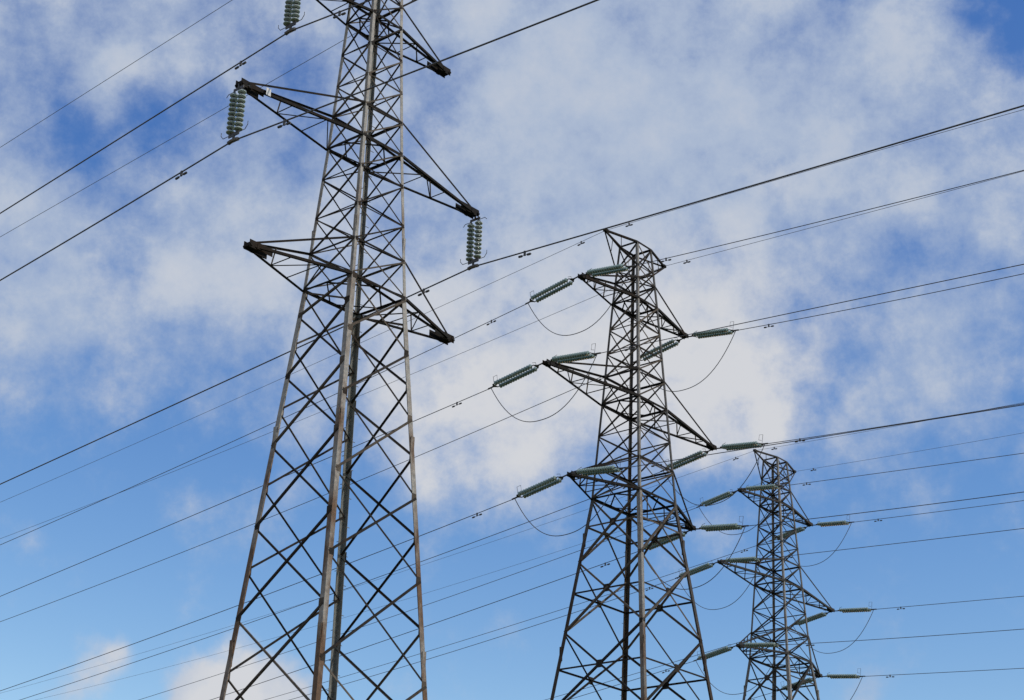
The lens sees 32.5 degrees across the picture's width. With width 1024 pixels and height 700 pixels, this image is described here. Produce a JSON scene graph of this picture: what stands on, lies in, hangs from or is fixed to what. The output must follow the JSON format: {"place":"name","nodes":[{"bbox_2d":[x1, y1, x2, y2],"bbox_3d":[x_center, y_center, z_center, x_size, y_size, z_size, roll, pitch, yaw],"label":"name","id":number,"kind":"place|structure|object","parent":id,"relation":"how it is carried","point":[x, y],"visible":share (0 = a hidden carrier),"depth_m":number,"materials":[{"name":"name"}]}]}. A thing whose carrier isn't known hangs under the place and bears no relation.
{"place":"outdoors","nodes":[
{"label":"outdoors","id":0,"kind":"place"},
{"bbox_2d":[0,0,1023,699],"label":"sky","id":1,"kind":"structure","parent":0,"point":[600,114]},
{"label":"ground","id":2,"kind":"structure","parent":0,"visible":0},
{"bbox_2d":[219,0,479,699],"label":"lattice pylon","id":3,"kind":"object","parent":2,"relation":"on","point":[258,249],"visible":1,"depth_m":50.28,"materials":[{"name":"metal"}]},
{"bbox_2d":[0,0,231,147],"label":"earth wire","id":4,"kind":"object","parent":3,"relation":"attached to","point":[117,72],"visible":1,"depth_m":60.59,"materials":[{"name":"grey metal"}]},
{"bbox_2d":[0,1,410,236],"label":"earth wire","id":5,"kind":"object","parent":3,"relation":"attached to","point":[176,135],"visible":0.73,"depth_m":64.81,"materials":[{"name":"grey metal"}]},
{"bbox_2d":[221,84,250,144],"bbox_3d":[-7.700,-6.609,49.064,1.140,1.906,0.254,-17,-30,37],"label":"suspension insulator","id":6,"kind":"object","parent":3,"relation":"hanging from","point":[235,102],"visible":1,"depth_m":49.00,"materials":[{"name":"glass"}]},
{"bbox_2d":[0,0,598,280],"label":"power line","id":7,"kind":"object","parent":6,"relation":"attached to","point":[181,173],"visible":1,"depth_m":47.02,"materials":[{"name":"metal"}]},
{"bbox_2d":[278,0,304,34],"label":"suspension insulator","id":8,"kind":"object","parent":3,"relation":"hanging from","point":[292,7],"visible":1,"depth_m":51.76,"materials":[{"name":"glass"}]},
{"bbox_2d":[0,0,370,213],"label":"power line","id":9,"kind":"object","parent":8,"relation":"hanging from","point":[339,13],"visible":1,"depth_m":53.84,"materials":[{"name":"metal"}]},
{"bbox_2d":[460,216,486,269],"bbox_3d":[-1.205,-3.438,55.968,1.141,1.906,0.254,-17,-30,37],"label":"suspension insulator","id":10,"kind":"object","parent":3,"relation":"hanging from","point":[477,243],"visible":1,"depth_m":55.91,"materials":[{"name":"glass"}]},
{"bbox_2d":[0,105,1023,484],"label":"power line","id":11,"kind":"object","parent":10,"relation":"hanging from","point":[548,245],"visible":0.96,"depth_m":53.08,"materials":[{"name":"metal"}]},
{"bbox_2d":[542,229,716,699],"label":"lattice pylon","id":12,"kind":"object","parent":2,"relation":"on","point":[631,485],"visible":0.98,"depth_m":84.21,"materials":[{"name":"metal"}]},
{"bbox_2d":[4,232,601,500],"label":"earth wire","id":13,"kind":"object","parent":12,"relation":"attached to","point":[580,242],"visible":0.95,"depth_m":97.31,"materials":[{"name":"metal"}]},
{"bbox_2d":[0,269,656,538],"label":"earth wire","id":14,"kind":"object","parent":12,"relation":"attached to","point":[324,410],"visible":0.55,"depth_m":103.57,"materials":[{"name":"metal"}]},
{"bbox_2d":[488,362,541,389],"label":"strain insulator","id":15,"kind":"object","parent":12,"relation":"attached to","point":[516,375],"visible":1,"depth_m":81.67,"materials":[{"name":"glass"}]},
{"bbox_2d":[0,389,487,596],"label":"power line","id":16,"kind":"object","parent":15,"relation":"attached to","point":[456,403],"visible":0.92,"depth_m":91.53,"materials":[{"name":"metal"}]},
{"bbox_2d":[512,474,566,499],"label":"strain insulator","id":17,"kind":"object","parent":12,"relation":"attached to","point":[539,487],"visible":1,"depth_m":81.17,"materials":[{"name":"glass"}]},
{"bbox_2d":[0,499,511,690],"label":"power line","id":18,"kind":"object","parent":17,"relation":"attached to","point":[476,514],"visible":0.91,"depth_m":89.84,"materials":[{"name":"metal"}]},
{"bbox_2d":[525,276,577,304],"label":"strain insulator","id":19,"kind":"object","parent":12,"relation":"attached to","point":[548,289],"visible":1,"depth_m":85.55,"materials":[{"name":"glass"}]},
{"bbox_2d":[0,304,524,544],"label":"power line","id":20,"kind":"object","parent":19,"relation":"attached to","point":[271,423],"visible":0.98,"depth_m":95.75,"materials":[{"name":"metal"}]},
{"bbox_2d":[547,343,600,363],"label":"strain insulator","id":21,"kind":"object","parent":12,"relation":"attached to","point":[573,357],"visible":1,"depth_m":79.56,"materials":[{"name":"glass"}]},
{"bbox_2d":[491,355,596,421],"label":"jumper loop","id":22,"kind":"object","parent":21,"relation":"hanging from","point":[556,412],"visible":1,"depth_m":79.28,"materials":[{"name":"metal"}]},
{"bbox_2d":[601,264,1023,352],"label":"power line","id":23,"kind":"object","parent":21,"relation":"attached to","point":[629,347],"visible":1,"depth_m":71.11,"materials":[{"name":"metal"}]},
{"bbox_2d":[572,457,625,475],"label":"strain insulator","id":24,"kind":"object","parent":12,"relation":"attached to","point":[598,470],"visible":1,"depth_m":79.05,"materials":[{"name":"glass"}]},
{"bbox_2d":[515,469,622,535],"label":"jumper loop","id":25,"kind":"object","parent":24,"relation":"hanging from","point":[581,527],"visible":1,"depth_m":78.86,"materials":[{"name":"metal"}]},
{"bbox_2d":[626,404,1023,467],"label":"power line","id":26,"kind":"object","parent":24,"relation":"attached to","point":[822,436],"visible":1,"depth_m":71.20,"materials":[{"name":"metal"}]},
{"bbox_2d":[582,257,633,276],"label":"strain insulator","id":27,"kind":"object","parent":12,"relation":"attached to","point":[608,270],"visible":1,"depth_m":83.44,"materials":[{"name":"glass"}]},
{"bbox_2d":[528,267,630,335],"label":"jumper loop","id":28,"kind":"object","parent":27,"relation":"hanging from","point":[590,326],"visible":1,"depth_m":83.13,"materials":[{"name":"metal"}]},
{"bbox_2d":[634,170,1023,265],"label":"power line","id":29,"kind":"object","parent":27,"relation":"attached to","point":[827,219],"visible":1,"depth_m":75.40,"materials":[{"name":"metal"}]},
{"bbox_2d":[633,338,682,362],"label":"strain insulator","id":30,"kind":"object","parent":12,"relation":"attached to","point":[665,347],"visible":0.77,"depth_m":91.83,"materials":[{"name":"glass"}]},
{"bbox_2d":[0,368,620,621],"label":"power line","id":31,"kind":"object","parent":30,"relation":"attached to","point":[315,498],"visible":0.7,"depth_m":104.61,"materials":[{"name":"metal"}]},
{"bbox_2d":[643,530,688,549],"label":"strain insulator","id":32,"kind":"object","parent":12,"relation":"attached to","point":[663,541],"visible":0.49,"depth_m":88.25,"materials":[{"name":"glass"}]},
{"bbox_2d":[211,551,637,699],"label":"power line","id":33,"kind":"object","parent":32,"relation":"attached to","point":[445,619],"visible":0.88,"depth_m":95.23,"materials":[{"name":"metal"}]},
{"bbox_2d":[660,449,710,471],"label":"strain insulator","id":34,"kind":"object","parent":12,"relation":"attached to","point":[678,463],"visible":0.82,"depth_m":91.55,"materials":[{"name":"glass"}]},
{"bbox_2d":[21,472,659,699],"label":"power line","id":35,"kind":"object","parent":34,"relation":"attached to","point":[343,589],"visible":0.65,"depth_m":103.49,"materials":[{"name":"metal"}]},
{"bbox_2d":[688,321,738,338],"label":"strain insulator","id":36,"kind":"object","parent":12,"relation":"attached to","point":[716,332],"visible":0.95,"depth_m":89.76,"materials":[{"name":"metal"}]},
{"bbox_2d":[636,331,735,391],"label":"jumper loop","id":37,"kind":"object","parent":36,"relation":"hanging from","point":[704,378],"visible":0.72,"depth_m":89.28,"materials":[{"name":"metal"}]},
{"bbox_2d":[740,273,1023,329],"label":"power line","id":38,"kind":"object","parent":36,"relation":"attached to","point":[877,303],"visible":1,"depth_m":83.40,"materials":[{"name":"metal"}]},
{"bbox_2d":[696,516,748,531],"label":"strain insulator","id":39,"kind":"object","parent":12,"relation":"attached to","point":[724,527],"visible":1,"depth_m":86.13,"materials":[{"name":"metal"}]},
{"bbox_2d":[645,527,744,589],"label":"jumper loop","id":40,"kind":"object","parent":39,"relation":"hanging from","point":[714,576],"visible":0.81,"depth_m":85.57,"materials":[{"name":"metal"}]},
{"bbox_2d":[749,492,1022,525],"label":"power line","id":41,"kind":"object","parent":39,"relation":"attached to","point":[881,510],"visible":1,"depth_m":80.30,"materials":[{"name":"metal"}]},
{"bbox_2d":[717,434,767,450],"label":"strain insulator","id":42,"kind":"object","parent":12,"relation":"attached to","point":[735,446],"visible":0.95,"depth_m":89.47,"materials":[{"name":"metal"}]},
{"bbox_2d":[663,444,764,505],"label":"jumper loop","id":43,"kind":"object","parent":42,"relation":"hanging from","point":[731,495],"visible":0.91,"depth_m":89.06,"materials":[{"name":"metal"}]},
{"bbox_2d":[768,403,1023,443],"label":"power line","id":44,"kind":"object","parent":42,"relation":"attached to","point":[890,425],"visible":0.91,"depth_m":83.92,"materials":[{"name":"metal"}]},
{"bbox_2d":[608,109,1023,229],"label":"earth wire","id":45,"kind":"object","parent":12,"relation":"attached to","point":[629,224],"visible":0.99,"depth_m":79.55,"materials":[{"name":"metal"}]},
{"bbox_2d":[666,171,1022,265],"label":"earth wire","id":46,"kind":"object","parent":12,"relation":"attached to","point":[687,261],"visible":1,"depth_m":83.95,"materials":[{"name":"metal"}]},
{"bbox_2d":[717,449,834,699],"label":"lattice pylon","id":47,"kind":"object","parent":2,"relation":"on","point":[775,667],"visible":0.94,"depth_m":113.97,"materials":[{"name":"metal"}]},
{"bbox_2d":[2,451,752,692],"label":"earth wire","id":48,"kind":"object","parent":47,"relation":"attached to","point":[399,572],"visible":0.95,"depth_m":131.89,"materials":[{"name":"metal"}]},
{"bbox_2d":[37,472,791,699],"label":"earth wire","id":49,"kind":"object","parent":47,"relation":"attached to","point":[381,606],"visible":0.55,"depth_m":139.93,"materials":[{"name":"metal"}]},
{"bbox_2d":[675,562,716,578],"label":"strain insulator","id":50,"kind":"object","parent":47,"relation":"attached to","point":[698,569],"visible":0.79,"depth_m":109.84,"materials":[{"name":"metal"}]},
{"bbox_2d":[290,579,673,699],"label":"power line","id":51,"kind":"object","parent":50,"relation":"attached to","point":[491,639],"visible":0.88,"depth_m":119.03,"materials":[{"name":"metal"}]},
{"bbox_2d":[693,644,735,661],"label":"strain insulator","id":52,"kind":"object","parent":47,"relation":"attached to","point":[718,652],"visible":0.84,"depth_m":109.39,"materials":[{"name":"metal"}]},
{"bbox_2d":[572,661,692,698],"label":"power line","id":53,"kind":"object","parent":52,"relation":"attached to","point":[665,670],"visible":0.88,"depth_m":112.80,"materials":[{"name":"metal"}]},
{"bbox_2d":[696,490,736,507],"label":"strain insulator","id":54,"kind":"object","parent":47,"relation":"attached to","point":[720,497],"visible":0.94,"depth_m":113.86,"materials":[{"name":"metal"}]},
{"bbox_2d":[139,508,694,699],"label":"power line","id":55,"kind":"object","parent":54,"relation":"attached to","point":[424,605],"visible":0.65,"depth_m":126.65,"materials":[{"name":"metal"}]},
{"bbox_2d":[721,555,764,562],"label":"strain insulator","id":56,"kind":"object","parent":47,"relation":"attached to","point":[742,559],"visible":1,"depth_m":107.80,"materials":[{"name":"glass"}]},
{"bbox_2d":[677,559,761,609],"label":"jumper loop","id":57,"kind":"object","parent":56,"relation":"hanging from","point":[733,602],"visible":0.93,"depth_m":107.52,"materials":[{"name":"grey metal"}]},
{"bbox_2d":[765,528,1023,558],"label":"power line","id":58,"kind":"object","parent":56,"relation":"attached to","point":[889,544],"visible":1,"depth_m":101.42,"materials":[{"name":"metal"}]},
{"bbox_2d":[740,637,783,646],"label":"strain insulator","id":59,"kind":"object","parent":47,"relation":"attached to","point":[767,644],"visible":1,"depth_m":107.22,"materials":[{"name":"glass"}]},
{"bbox_2d":[696,645,781,694],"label":"jumper loop","id":60,"kind":"object","parent":59,"relation":"hanging from","point":[750,689],"visible":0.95,"depth_m":107.09,"materials":[{"name":"grey metal"}]},
{"bbox_2d":[785,629,1021,645],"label":"power line","id":61,"kind":"object","parent":59,"relation":"attached to","point":[901,637],"visible":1,"depth_m":101.24,"materials":[{"name":"metal"}]},
{"bbox_2d":[741,479,783,490],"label":"strain insulator","id":62,"kind":"object","parent":47,"relation":"attached to","point":[763,487],"visible":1,"depth_m":111.75,"materials":[{"name":"glass"}]},
{"bbox_2d":[699,487,780,534],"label":"jumper loop","id":63,"kind":"object","parent":62,"relation":"hanging from","point":[750,529],"visible":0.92,"depth_m":111.51,"materials":[{"name":"grey metal"}]},
{"bbox_2d":[784,453,1022,485],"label":"power line","id":64,"kind":"object","parent":62,"relation":"attached to","point":[897,470],"visible":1,"depth_m":105.60,"materials":[{"name":"metal"}]},
{"bbox_2d":[769,526,807,541],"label":"strain insulator","id":65,"kind":"object","parent":47,"relation":"attached to","point":[798,530],"visible":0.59,"depth_m":120.11,"materials":[{"name":"glass"}]},
{"bbox_2d":[265,541,768,699],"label":"power line","id":66,"kind":"object","parent":65,"relation":"attached to","point":[536,617],"visible":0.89,"depth_m":132.66,"materials":[{"name":"metal"}]},
{"bbox_2d":[777,677,816,691],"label":"strain insulator","id":67,"kind":"object","parent":47,"relation":"attached to","point":[809,679],"visible":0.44,"depth_m":116.50,"materials":[{"name":"glass"}]},
{"bbox_2d":[794,610,829,624],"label":"strain insulator","id":68,"kind":"object","parent":47,"relation":"attached to","point":[814,617],"visible":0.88,"depth_m":119.80,"materials":[{"name":"glass"}]},
{"bbox_2d":[546,634,767,699],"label":"power line","id":69,"kind":"object","parent":68,"relation":"attached to","point":[662,665],"visible":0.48,"depth_m":126.72,"materials":[{"name":"metal"}]},
{"bbox_2d":[813,519,853,526],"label":"strain insulator","id":70,"kind":"object","parent":47,"relation":"attached to","point":[833,523],"visible":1,"depth_m":118.14,"materials":[{"name":"glass"}]},
{"bbox_2d":[777,524,850,566],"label":"jumper loop","id":71,"kind":"object","parent":70,"relation":"hanging from","point":[831,554],"visible":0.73,"depth_m":117.60,"materials":[{"name":"grey metal"}]},
{"bbox_2d":[856,500,1023,521],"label":"power line","id":72,"kind":"object","parent":70,"relation":"attached to","point":[933,512],"visible":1,"depth_m":113.53,"materials":[{"name":"metal"}]},
{"bbox_2d":[823,669,864,678],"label":"strain insulator","id":73,"kind":"object","parent":47,"relation":"attached to","point":[844,676],"visible":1,"depth_m":114.47,"materials":[{"name":"glass"}]},
{"bbox_2d":[865,668,1023,677],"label":"power line","id":74,"kind":"object","parent":73,"relation":"attached to","point":[945,672],"visible":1,"depth_m":109.94,"materials":[{"name":"metal"}]},
{"bbox_2d":[835,606,876,612],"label":"strain insulator","id":75,"kind":"object","parent":47,"relation":"attached to","point":[852,610],"visible":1,"depth_m":117.84,"materials":[{"name":"glass"}]},
{"bbox_2d":[793,610,873,653],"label":"jumper loop","id":76,"kind":"object","parent":75,"relation":"hanging from","point":[848,646],"visible":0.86,"depth_m":117.41,"materials":[{"name":"grey metal"}]},
{"bbox_2d":[882,596,1022,609],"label":"power line","id":77,"kind":"object","parent":75,"relation":"attached to","point":[950,602],"visible":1,"depth_m":113.69,"materials":[{"name":"metal"}]},
{"bbox_2d":[761,402,1023,449],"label":"earth wire","id":78,"kind":"object","parent":47,"relation":"attached to","point":[859,432],"visible":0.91,"depth_m":111.21,"materials":[{"name":"metal"}]},
{"bbox_2d":[795,433,1020,471],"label":"earth wire","id":79,"kind":"object","parent":47,"relation":"attached to","point":[904,453],"visible":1,"depth_m":114.08,"materials":[{"name":"metal"}]}
]}

